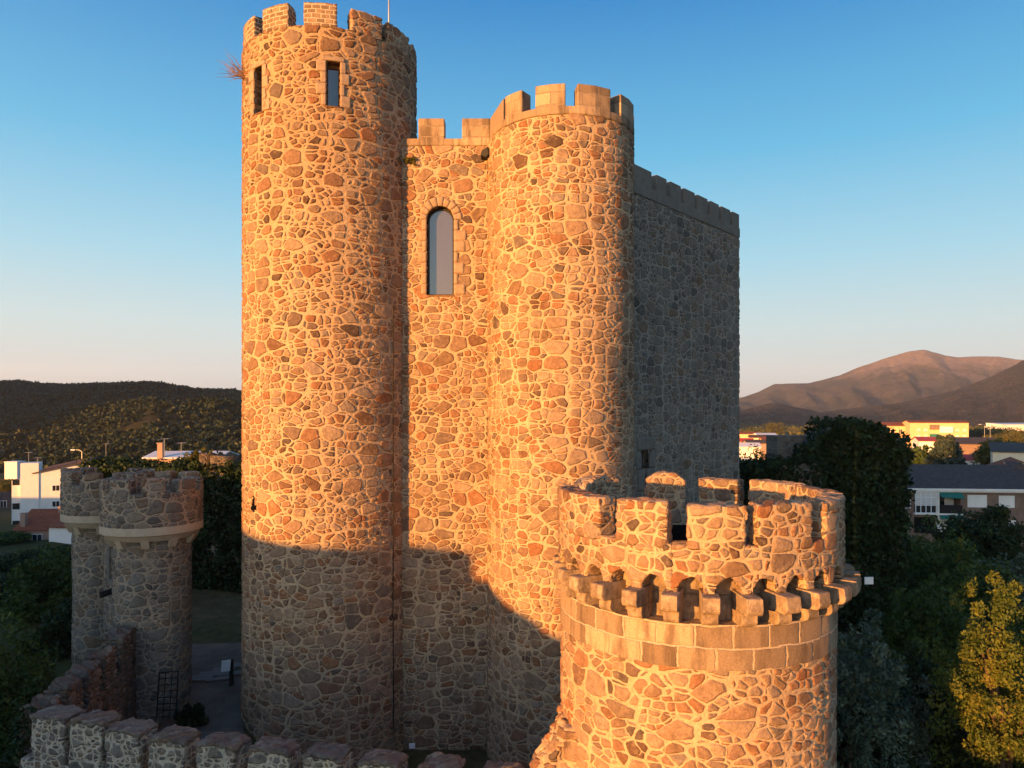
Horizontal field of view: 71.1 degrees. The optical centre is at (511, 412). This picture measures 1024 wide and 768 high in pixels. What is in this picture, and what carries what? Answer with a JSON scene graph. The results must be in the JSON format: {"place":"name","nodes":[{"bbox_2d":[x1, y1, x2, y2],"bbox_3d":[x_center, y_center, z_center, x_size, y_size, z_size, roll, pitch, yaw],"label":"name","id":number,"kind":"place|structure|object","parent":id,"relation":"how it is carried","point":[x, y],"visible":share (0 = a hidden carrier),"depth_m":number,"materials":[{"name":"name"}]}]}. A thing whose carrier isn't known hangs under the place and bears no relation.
{"place":"outdoors","nodes":[
{"label":"outdoors","id":0,"kind":"place"},
{"bbox_2d":[7,387,241,465],"bbox_3d":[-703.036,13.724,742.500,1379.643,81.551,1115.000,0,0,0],"label":"hill","id":1,"kind":"structure","parent":0,"point":[147,418],"depth_m":326.87,"materials":[{"name":"green plant"}]},
{"bbox_2d":[0,379,241,472],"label":"hill scrub","id":2,"kind":"object","parent":1,"relation":"on","point":[56,443],"visible":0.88,"depth_m":341.14,"materials":[{"name":"green plant"}]},
{"bbox_2d":[157,642,243,739],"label":"path","id":3,"kind":"structure","parent":0,"point":[220,701],"depth_m":26.16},
{"bbox_2d":[191,675,213,681],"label":"path slab","id":4,"kind":"structure","parent":3,"relation":"on","point":[199,678],"depth_m":27.41,"materials":[{"name":"stone"}]},
{"bbox_2d":[199,670,222,676],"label":"path slab","id":5,"kind":"structure","parent":3,"relation":"on","point":[216,673],"depth_m":27.98,"materials":[{"name":"stone"}]},
{"bbox_2d":[205,675,228,682],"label":"path slab","id":6,"kind":"structure","parent":3,"relation":"on","point":[218,678],"depth_m":27.41,"materials":[{"name":"stone"}]},
{"bbox_2d":[221,658,233,685],"bbox_3d":[-10.659,9.819,26.830,0.380,1.160,0.260,0,0,0],"label":"information board","id":7,"kind":"object","parent":3,"relation":"on","point":[227,665],"visible":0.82,"depth_m":26.84,"materials":[{"name":"plastic"}]},
{"bbox_2d":[220,670,240,675],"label":"path slab","id":8,"kind":"structure","parent":3,"relation":"on","point":[237,672],"depth_m":27.99,"materials":[{"name":"stone"}]},
{"bbox_2d":[234,662,241,667],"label":"path slab","id":9,"kind":"structure","parent":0,"point":[237,664],"depth_m":28.88,"materials":[{"name":"stone"}]},
{"bbox_2d":[0,426,1023,767],"bbox_3d":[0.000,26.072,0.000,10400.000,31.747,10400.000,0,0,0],"label":"ground","id":10,"kind":"structure","parent":0,"point":[216,616],"depth_m":34.70,"materials":[{"name":"green plant"}]},
{"bbox_2d":[0,491,11,508],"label":"house","id":11,"kind":"structure","parent":10,"relation":"on","point":[6,499],"depth_m":126.76,"materials":[{"name":"brown tile"}]},
{"bbox_2d":[0,501,6,507],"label":"window","id":12,"kind":"structure","parent":11,"relation":"in","point":[3,504],"depth_m":125.06,"materials":[{"name":"plastic"}]},
{"bbox_2d":[0,478,18,491],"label":"tree","id":13,"kind":"object","parent":10,"relation":"on","point":[5,485],"visible":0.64,"depth_m":148.18,"materials":[{"name":"green plant"}]},
{"bbox_2d":[4,461,24,478],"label":"building","id":14,"kind":"structure","parent":10,"relation":"on","point":[11,469],"depth_m":185.01,"materials":[{"name":"white paint"}]},
{"bbox_2d":[0,531,32,546],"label":"tree","id":15,"kind":"object","parent":10,"relation":"on","point":[9,537],"visible":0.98,"depth_m":89.49,"materials":[{"name":"green plant"}]},
{"bbox_2d":[0,697,36,767],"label":"bush","id":16,"kind":"object","parent":10,"relation":"on","point":[12,758],"visible":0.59,"depth_m":17.45,"materials":[{"name":"green plant"}]},
{"bbox_2d":[0,548,47,572],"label":"tree","id":17,"kind":"object","parent":10,"relation":"on","point":[8,561],"visible":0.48,"depth_m":61.38,"materials":[{"name":"green plant"}]},
{"bbox_2d":[0,610,64,767],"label":"bush","id":18,"kind":"object","parent":10,"relation":"on","point":[9,686],"visible":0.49,"depth_m":21.14,"materials":[{"name":"green plant"}]},
{"bbox_2d":[0,544,72,627],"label":"tree","id":19,"kind":"object","parent":10,"relation":"on","point":[39,593],"visible":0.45,"depth_m":36.10,"materials":[{"name":"green plant"}]},
{"bbox_2d":[12,506,60,540],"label":"house","id":20,"kind":"structure","parent":10,"relation":"on","point":[34,522],"depth_m":92.70,"materials":[{"name":"red tile"}]},
{"bbox_2d":[32,534,41,540],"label":"window","id":21,"kind":"structure","parent":20,"relation":"in","point":[36,537],"depth_m":91.99,"materials":[{"name":"glass"}]},
{"bbox_2d":[13,547,70,559],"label":"tree","id":22,"kind":"object","parent":10,"relation":"on","point":[43,548],"visible":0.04,"depth_m":66.66,"materials":[{"name":"green plant"}]},
{"bbox_2d":[15,598,72,666],"bbox_3d":[-19.401,10.062,31.070,3.818,3.904,3.346,0,0,-34],"label":"bush","id":23,"kind":"object","parent":10,"relation":"on","point":[56,631],"visible":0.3,"depth_m":30.32,"materials":[{"name":"green plant"}]},
{"bbox_2d":[31,544,70,554],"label":"tree","id":24,"kind":"object","parent":10,"relation":"on","point":[65,546],"visible":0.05,"depth_m":69.58,"materials":[{"name":"green plant"}]},
{"bbox_2d":[12,456,97,523],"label":"house","id":25,"kind":"structure","parent":10,"relation":"on","point":[36,485],"depth_m":107.55,"materials":[{"name":"white paint"}]},
{"bbox_2d":[12,479,19,484],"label":"window","id":26,"kind":"structure","parent":25,"relation":"in","point":[14,481],"depth_m":106.92,"materials":[{"name":"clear glass"}]},
{"bbox_2d":[12,503,19,509],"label":"window","id":27,"kind":"structure","parent":25,"relation":"in","point":[14,505],"depth_m":106.89,"materials":[{"name":"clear glass"}]},
{"bbox_2d":[52,485,59,490],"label":"window","id":28,"kind":"structure","parent":25,"relation":"in","point":[54,487],"depth_m":108.60,"materials":[{"name":"glass"}]},
{"bbox_2d":[52,501,59,506],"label":"window","id":29,"kind":"structure","parent":25,"relation":"in","point":[54,503],"depth_m":108.58,"materials":[{"name":"glass"}]},
{"bbox_2d":[45,520,71,543],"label":"house","id":30,"kind":"structure","parent":10,"relation":"on","point":[59,532],"depth_m":90.06,"materials":[{"name":"white paint"}]},
{"bbox_2d":[16,625,136,766],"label":"stepped wall","id":31,"kind":"structure","parent":10,"relation":"on","point":[104,679],"depth_m":21.15,"materials":[{"name":"stone"}]},
{"bbox_2d":[99,536,112,634],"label":"gate wall","id":32,"kind":"structure","parent":10,"relation":"on","point":[106,593],"depth_m":26.12,"materials":[{"name":"grey stone"}]},
{"bbox_2d":[60,467,155,663],"bbox_3d":[-15.500,6.823,27.600,3.220,9.355,3.220,0,0,0],"label":"gate turret","id":33,"kind":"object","parent":10,"relation":"on","point":[79,503],"visible":0.39,"depth_m":26.39,"materials":[{"name":"beige stone"}]},
{"bbox_2d":[99,470,203,722],"bbox_3d":[-12.430,6.826,24.800,3.220,9.349,3.220,0,0,0],"label":"gate turret","id":34,"kind":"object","parent":10,"relation":"on","point":[149,527],"visible":0.9,"depth_m":23.74,"materials":[{"name":"grey stone"}]},
{"bbox_2d":[156,670,178,719],"bbox_3d":[-11.150,9.145,23.194,0.657,1.516,0.255,0,0,0],"label":"iron trellis","id":35,"kind":"object","parent":34,"relation":"attached to","point":[164,697],"visible":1,"depth_m":23.19,"materials":[{"name":"black metal"}]},
{"bbox_2d":[75,453,242,593],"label":"trees","id":36,"kind":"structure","parent":10,"relation":"on","point":[216,547],"depth_m":41.62,"materials":[{"name":"green plant"}]},
{"bbox_2d":[142,443,239,465],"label":"house","id":37,"kind":"structure","parent":10,"relation":"on","point":[159,453],"depth_m":85.19,"materials":[{"name":"white paint"}]},
{"bbox_2d":[173,702,209,727],"bbox_3d":[-10.533,10.105,23.566,1.055,0.949,1.223,0,0,-35],"label":"bush","id":38,"kind":"object","parent":10,"relation":"on","point":[191,717],"visible":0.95,"depth_m":23.54,"materials":[{"name":"green plant"}]},
{"bbox_2d":[183,447,222,466],"bbox_3d":[-18.439,6.295,43.077,2.326,8.436,1.991,0,0,-32],"label":"bush","id":39,"kind":"object","parent":10,"relation":"on","point":[194,456],"visible":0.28,"depth_m":42.92,"materials":[{"name":"green plant"}]},
{"bbox_2d":[19,704,524,767],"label":"curtain wall","id":40,"kind":"structure","parent":10,"relation":"on","point":[71,736],"depth_m":15.89,"materials":[{"name":"grey stone"}]},
{"bbox_2d":[240,2,416,767],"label":"round tower","id":41,"kind":"structure","parent":10,"relation":"on","point":[329,113],"depth_m":22.99,"materials":[{"name":"stone"}]},
{"bbox_2d":[217,53,244,80],"bbox_3d":[-9.459,-11.583,24.143,0.953,0.966,0.840,0,0,-32],"label":"dry shrub","id":42,"kind":"object","parent":41,"relation":"attached to","point":[240,73],"visible":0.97,"depth_m":24.02,"materials":[{"name":"beige plant"}]},
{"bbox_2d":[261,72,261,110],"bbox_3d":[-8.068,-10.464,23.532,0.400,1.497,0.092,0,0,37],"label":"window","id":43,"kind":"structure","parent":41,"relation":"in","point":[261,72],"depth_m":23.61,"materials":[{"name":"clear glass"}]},
{"bbox_2d":[327,64,338,106],"bbox_3d":[-5.761,-10.444,23.092,0.378,1.434,0.092,0,0,-15],"label":"window","id":44,"kind":"structure","parent":41,"relation":"in","point":[332,70],"depth_m":23.09,"materials":[{"name":"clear glass"}]},
{"bbox_2d":[388,0,389,22],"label":"flagpole","id":45,"kind":"object","parent":41,"relation":"on","point":[389,11],"visible":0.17,"depth_m":26.48,"materials":[{"name":"grey metal"}]},
{"bbox_2d":[529,705,578,767],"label":"broken wall stub","id":46,"kind":"object","parent":10,"relation":"on","point":[556,748],"visible":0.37,"depth_m":13.65,"materials":[{"name":"beige stone"}]},
{"bbox_2d":[400,83,739,767],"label":"castle keep","id":47,"kind":"structure","parent":10,"relation":"on","point":[570,304],"depth_m":24.36,"materials":[{"name":"brown stone"}]},
{"bbox_2d":[398,155,416,165],"bbox_3d":[-3.565,-8.531,24.300,0.706,0.386,0.320,0,0,0],"label":"wall plant","id":48,"kind":"object","parent":47,"relation":"attached to","point":[409,159],"depth_m":24.27,"materials":[{"name":"green plant"}]},
{"bbox_2d":[409,743,414,748],"bbox_3d":[-3.390,11.335,24.330,0.200,0.160,0.080,0,0,0],"label":"wall plaque","id":49,"kind":"object","parent":47,"relation":"attached to","point":[411,745],"depth_m":24.31,"materials":[{"name":"plastic"}]},
{"bbox_2d":[428,208,453,294],"bbox_3d":[-2.440,-5.499,24.665,0.906,3.015,0.090,0,0,0],"label":"window","id":50,"kind":"structure","parent":47,"relation":"in","point":[440,221],"depth_m":24.68,"materials":[{"name":"grey glass"}]},
{"bbox_2d":[552,471,872,767],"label":"corner tower","id":51,"kind":"structure","parent":10,"relation":"on","point":[702,632],"depth_m":12.20,"materials":[{"name":"stone"}]},
{"bbox_2d":[739,449,751,460],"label":"tree","id":52,"kind":"object","parent":10,"relation":"on","point":[744,455],"visible":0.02,"depth_m":74.68,"materials":[{"name":"green plant"}]},
{"bbox_2d":[739,438,753,441],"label":"house","id":53,"kind":"structure","parent":10,"relation":"on","point":[741,439],"depth_m":251.29,"materials":[{"name":"tile"}]},
{"bbox_2d":[739,432,758,437],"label":"house","id":54,"kind":"structure","parent":10,"relation":"on","point":[744,434],"depth_m":330.92,"materials":[{"name":"paint"}]},
{"bbox_2d":[739,442,761,460],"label":"house","id":55,"kind":"structure","parent":10,"relation":"on","point":[743,447],"depth_m":190.20,"materials":[{"name":"white paint"}]},
{"bbox_2d":[741,440,765,458],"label":"house","id":56,"kind":"structure","parent":10,"relation":"on","point":[763,444],"depth_m":220.33,"materials":[{"name":"orange tile"}]},
{"bbox_2d":[746,444,765,458],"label":"tree","id":57,"kind":"object","parent":10,"relation":"on","point":[757,449],"visible":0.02,"depth_m":79.89,"materials":[{"name":"green plant"}]},
{"bbox_2d":[748,435,765,439],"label":"house","id":58,"kind":"structure","parent":10,"relation":"on","point":[756,437],"depth_m":281.08,"materials":[{"name":"yellow tile"}]},
{"bbox_2d":[752,433,776,434],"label":"house","id":59,"kind":"structure","parent":10,"relation":"on","point":[764,434],"depth_m":302.95,"materials":[{"name":"white paint"}]},
{"bbox_2d":[764,421,786,433],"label":"tree","id":60,"kind":"object","parent":10,"relation":"on","point":[775,428],"visible":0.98,"depth_m":597.65,"materials":[{"name":"green plant"}]},
{"bbox_2d":[766,435,805,461],"bbox_3d":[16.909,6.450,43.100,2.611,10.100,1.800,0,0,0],"label":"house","id":61,"kind":"structure","parent":10,"relation":"on","point":[777,445],"depth_m":42.20,"materials":[{"name":"grey stone"}]},
{"bbox_2d":[739,449,833,505],"bbox_3d":[14.203,7.259,39.010,6.311,10.568,2.595,0,0,31],"label":"tree","id":62,"kind":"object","parent":10,"relation":"on","point":[797,468],"depth_m":38.23,"materials":[{"name":"green plant"}]},
{"bbox_2d":[791,414,916,634],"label":"tree","id":63,"kind":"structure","parent":10,"relation":"on","point":[871,463],"depth_m":37.52,"materials":[{"name":"green plant"}]},
{"bbox_2d":[836,632,891,767],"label":"tree","id":64,"kind":"object","parent":10,"relation":"on","point":[857,751],"visible":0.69,"depth_m":18.07,"materials":[{"name":"green plant"}]},
{"bbox_2d":[739,423,1012,434],"bbox_3d":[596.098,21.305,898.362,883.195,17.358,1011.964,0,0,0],"label":"plain scrub","id":65,"kind":"object","parent":10,"relation":"on","point":[794,429],"visible":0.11,"depth_m":778.36,"materials":[{"name":"green plant"}]},
{"bbox_2d":[836,621,916,767],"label":"tree","id":66,"kind":"object","parent":10,"relation":"on","point":[889,684],"visible":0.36,"depth_m":18.97,"materials":[{"name":"green plant"}]},
{"bbox_2d":[838,715,915,767],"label":"tree","id":67,"kind":"object","parent":10,"relation":"on","point":[902,746],"visible":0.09,"depth_m":19.50,"materials":[{"name":"green plant"}]},
{"bbox_2d":[875,422,904,435],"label":"house","id":68,"kind":"structure","parent":10,"relation":"on","point":[898,427],"depth_m":340.31,"materials":[{"name":"yellow ceramic"}]},
{"bbox_2d":[850,607,940,767],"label":"tree","id":69,"kind":"object","parent":10,"relation":"on","point":[922,742],"visible":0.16,"depth_m":21.72,"materials":[{"name":"green plant"}]},
{"bbox_2d":[856,575,988,713],"bbox_3d":[17.336,10.682,29.960,5.066,8.005,5.170,0,0,44],"label":"tree","id":70,"kind":"object","parent":10,"relation":"on","point":[921,618],"visible":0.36,"depth_m":29.12,"materials":[{"name":"green plant"}]},
{"bbox_2d":[910,444,936,463],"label":"tree","id":71,"kind":"object","parent":10,"relation":"on","point":[920,454],"visible":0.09,"depth_m":133.23,"materials":[{"name":"green plant"}]},
{"bbox_2d":[911,437,937,462],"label":"house","id":72,"kind":"structure","parent":10,"relation":"on","point":[922,441],"depth_m":206.66,"materials":[{"name":"white paint"}]},
{"bbox_2d":[904,531,951,563],"bbox_3d":[28.496,12.236,49.935,5.594,7.788,5.088,0,0,0],"label":"tree","id":73,"kind":"object","parent":10,"relation":"on","point":[931,542],"visible":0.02,"depth_m":49.56,"materials":[{"name":"green plant"}]},
{"bbox_2d":[902,420,968,446],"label":"apartment building","id":74,"kind":"structure","parent":10,"relation":"on","point":[931,428],"depth_m":330.48,"materials":[{"name":"yellow paint"}]},
{"bbox_2d":[899,640,979,767],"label":"tree","id":75,"kind":"object","parent":10,"relation":"on","point":[917,672],"visible":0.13,"depth_m":22.60,"materials":[{"name":"green plant"}]},
{"bbox_2d":[923,434,967,464],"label":"tree","id":76,"kind":"object","parent":10,"relation":"on","point":[948,445],"visible":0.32,"depth_m":128.68,"materials":[{"name":"green plant"}]},
{"bbox_2d":[907,514,986,612],"bbox_3d":[25.881,11.052,44.169,6.597,9.521,6.101,0,0,0],"label":"tree","id":77,"kind":"object","parent":10,"relation":"on","point":[934,560],"visible":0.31,"depth_m":43.15,"materials":[{"name":"green plant"}]},
{"bbox_2d":[929,509,997,560],"bbox_3d":[35.483,11.656,55.841,5.432,8.289,5.028,0,0,44],"label":"tree","id":78,"kind":"object","parent":10,"relation":"on","point":[953,521],"visible":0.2,"depth_m":55.67,"materials":[{"name":"green plant"}]},
{"bbox_2d":[904,460,1023,548],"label":"apartment block","id":79,"kind":"structure","parent":10,"relation":"on","point":[943,491],"depth_m":80.62,"materials":[{"name":"grey brick"}]},
{"bbox_2d":[940,495,943,504],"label":"balcony door","id":80,"kind":"structure","parent":79,"relation":"in","point":[941,499],"depth_m":81.86,"materials":[{"name":"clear glass"}]},
{"bbox_2d":[967,495,986,507],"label":"window","id":81,"kind":"structure","parent":79,"relation":"in","point":[972,500],"depth_m":80.12,"materials":[{"name":"white paint"}]},
{"bbox_2d":[999,496,1014,507],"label":"window","id":82,"kind":"structure","parent":79,"relation":"in","point":[1005,500],"depth_m":79.81,"materials":[{"name":"white paint"}]},
{"bbox_2d":[944,437,994,456],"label":"house","id":83,"kind":"structure","parent":10,"relation":"on","point":[969,445],"depth_m":176.57,"materials":[{"name":"paint"}]},
{"bbox_2d":[916,570,1023,767],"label":"tree","id":84,"kind":"object","parent":10,"relation":"on","point":[1006,718],"visible":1,"depth_m":19.34,"materials":[{"name":"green plant"}]},
{"bbox_2d":[962,454,979,464],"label":"house","id":85,"kind":"structure","parent":10,"relation":"on","point":[969,457],"depth_m":150.90,"materials":[{"name":"white paint"}]},
{"bbox_2d":[919,717,1023,767],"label":"tree","id":86,"kind":"object","parent":10,"relation":"on","point":[961,735],"visible":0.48,"depth_m":21.26,"materials":[{"name":"green plant"}]},
{"bbox_2d":[920,555,1023,661],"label":"tree","id":87,"kind":"object","parent":10,"relation":"on","point":[983,595],"visible":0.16,"depth_m":35.40,"materials":[{"name":"green plant"}]},
{"bbox_2d":[969,426,992,436],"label":"tree","id":88,"kind":"object","parent":10,"relation":"on","point":[978,433],"visible":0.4,"depth_m":416.33,"materials":[{"name":"green plant"}]},
{"bbox_2d":[945,504,1023,578],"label":"tree","id":89,"kind":"object","parent":10,"relation":"on","point":[1000,536],"visible":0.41,"depth_m":53.19,"materials":[{"name":"green plant"}]},
{"bbox_2d":[975,425,1006,433],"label":"tree","id":90,"kind":"object","parent":10,"relation":"on","point":[991,427],"visible":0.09,"depth_m":428.56,"materials":[{"name":"green plant"}]},
{"bbox_2d":[982,433,1005,440],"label":"tree","id":91,"kind":"object","parent":10,"relation":"on","point":[987,435],"visible":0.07,"depth_m":329.91,"materials":[{"name":"green plant"}]},
{"bbox_2d":[971,436,1017,464],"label":"tree","id":92,"kind":"object","parent":10,"relation":"on","point":[982,455],"visible":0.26,"depth_m":145.70,"materials":[{"name":"green plant"}]},
{"bbox_2d":[969,552,1023,633],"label":"tree","id":93,"kind":"object","parent":10,"relation":"on","point":[1016,568],"visible":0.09,"depth_m":39.56,"materials":[{"name":"green plant"}]},
{"bbox_2d":[985,426,1022,435],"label":"tree","id":94,"kind":"object","parent":10,"relation":"on","point":[996,432],"visible":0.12,"depth_m":398.42,"materials":[{"name":"green plant"}]},
{"bbox_2d":[986,423,1023,430],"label":"shed","id":95,"kind":"structure","parent":10,"relation":"on","point":[1011,425],"depth_m":642.35,"materials":[{"name":"white paint"}]},
{"bbox_2d":[986,653,1023,767],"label":"tree","id":96,"kind":"object","parent":10,"relation":"on","point":[1009,734],"visible":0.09,"depth_m":20.40,"materials":[{"name":"green plant"}]},
{"bbox_2d":[987,457,1023,464],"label":"house","id":97,"kind":"structure","parent":10,"relation":"on","point":[1000,462],"depth_m":106.14,"materials":[{"name":"grey ceramic"}]},
{"bbox_2d":[988,442,1023,462],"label":"house","id":98,"kind":"structure","parent":10,"relation":"on","point":[1001,450],"depth_m":121.66,"materials":[{"name":"grey tile"}]},
{"bbox_2d":[990,429,1023,442],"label":"tree","id":99,"kind":"object","parent":10,"relation":"on","point":[1016,437],"visible":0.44,"depth_m":297.54,"materials":[{"name":"green plant"}]},
{"bbox_2d":[994,427,1023,437],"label":"tree","id":100,"kind":"object","parent":10,"relation":"on","point":[1019,431],"visible":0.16,"depth_m":381.63,"materials":[{"name":"green plant"}]},
{"bbox_2d":[0,0,1023,397],"label":"sky","id":101,"kind":"structure","parent":0,"point":[868,155],"materials":[{"name":"blue"}]},
{"bbox_2d":[739,403,841,425],"bbox_3d":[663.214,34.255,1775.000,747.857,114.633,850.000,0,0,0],"label":"hill","id":102,"kind":"structure","parent":0,"point":[774,413],"depth_m":1578.52,"materials":[{"name":"brown soil"}]},
{"bbox_2d":[739,350,1022,411],"bbox_3d":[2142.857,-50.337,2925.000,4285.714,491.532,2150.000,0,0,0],"label":"mountain","id":103,"kind":"structure","parent":0,"point":[908,376],"depth_m":2899.41,"materials":[{"name":"brown stone"}]},
{"bbox_2d":[784,360,1023,426],"bbox_3d":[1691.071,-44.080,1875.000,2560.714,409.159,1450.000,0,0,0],"label":"wooded hill","id":104,"kind":"structure","parent":0,"point":[998,397],"depth_m":1663.30,"materials":[{"name":"brown soil"}]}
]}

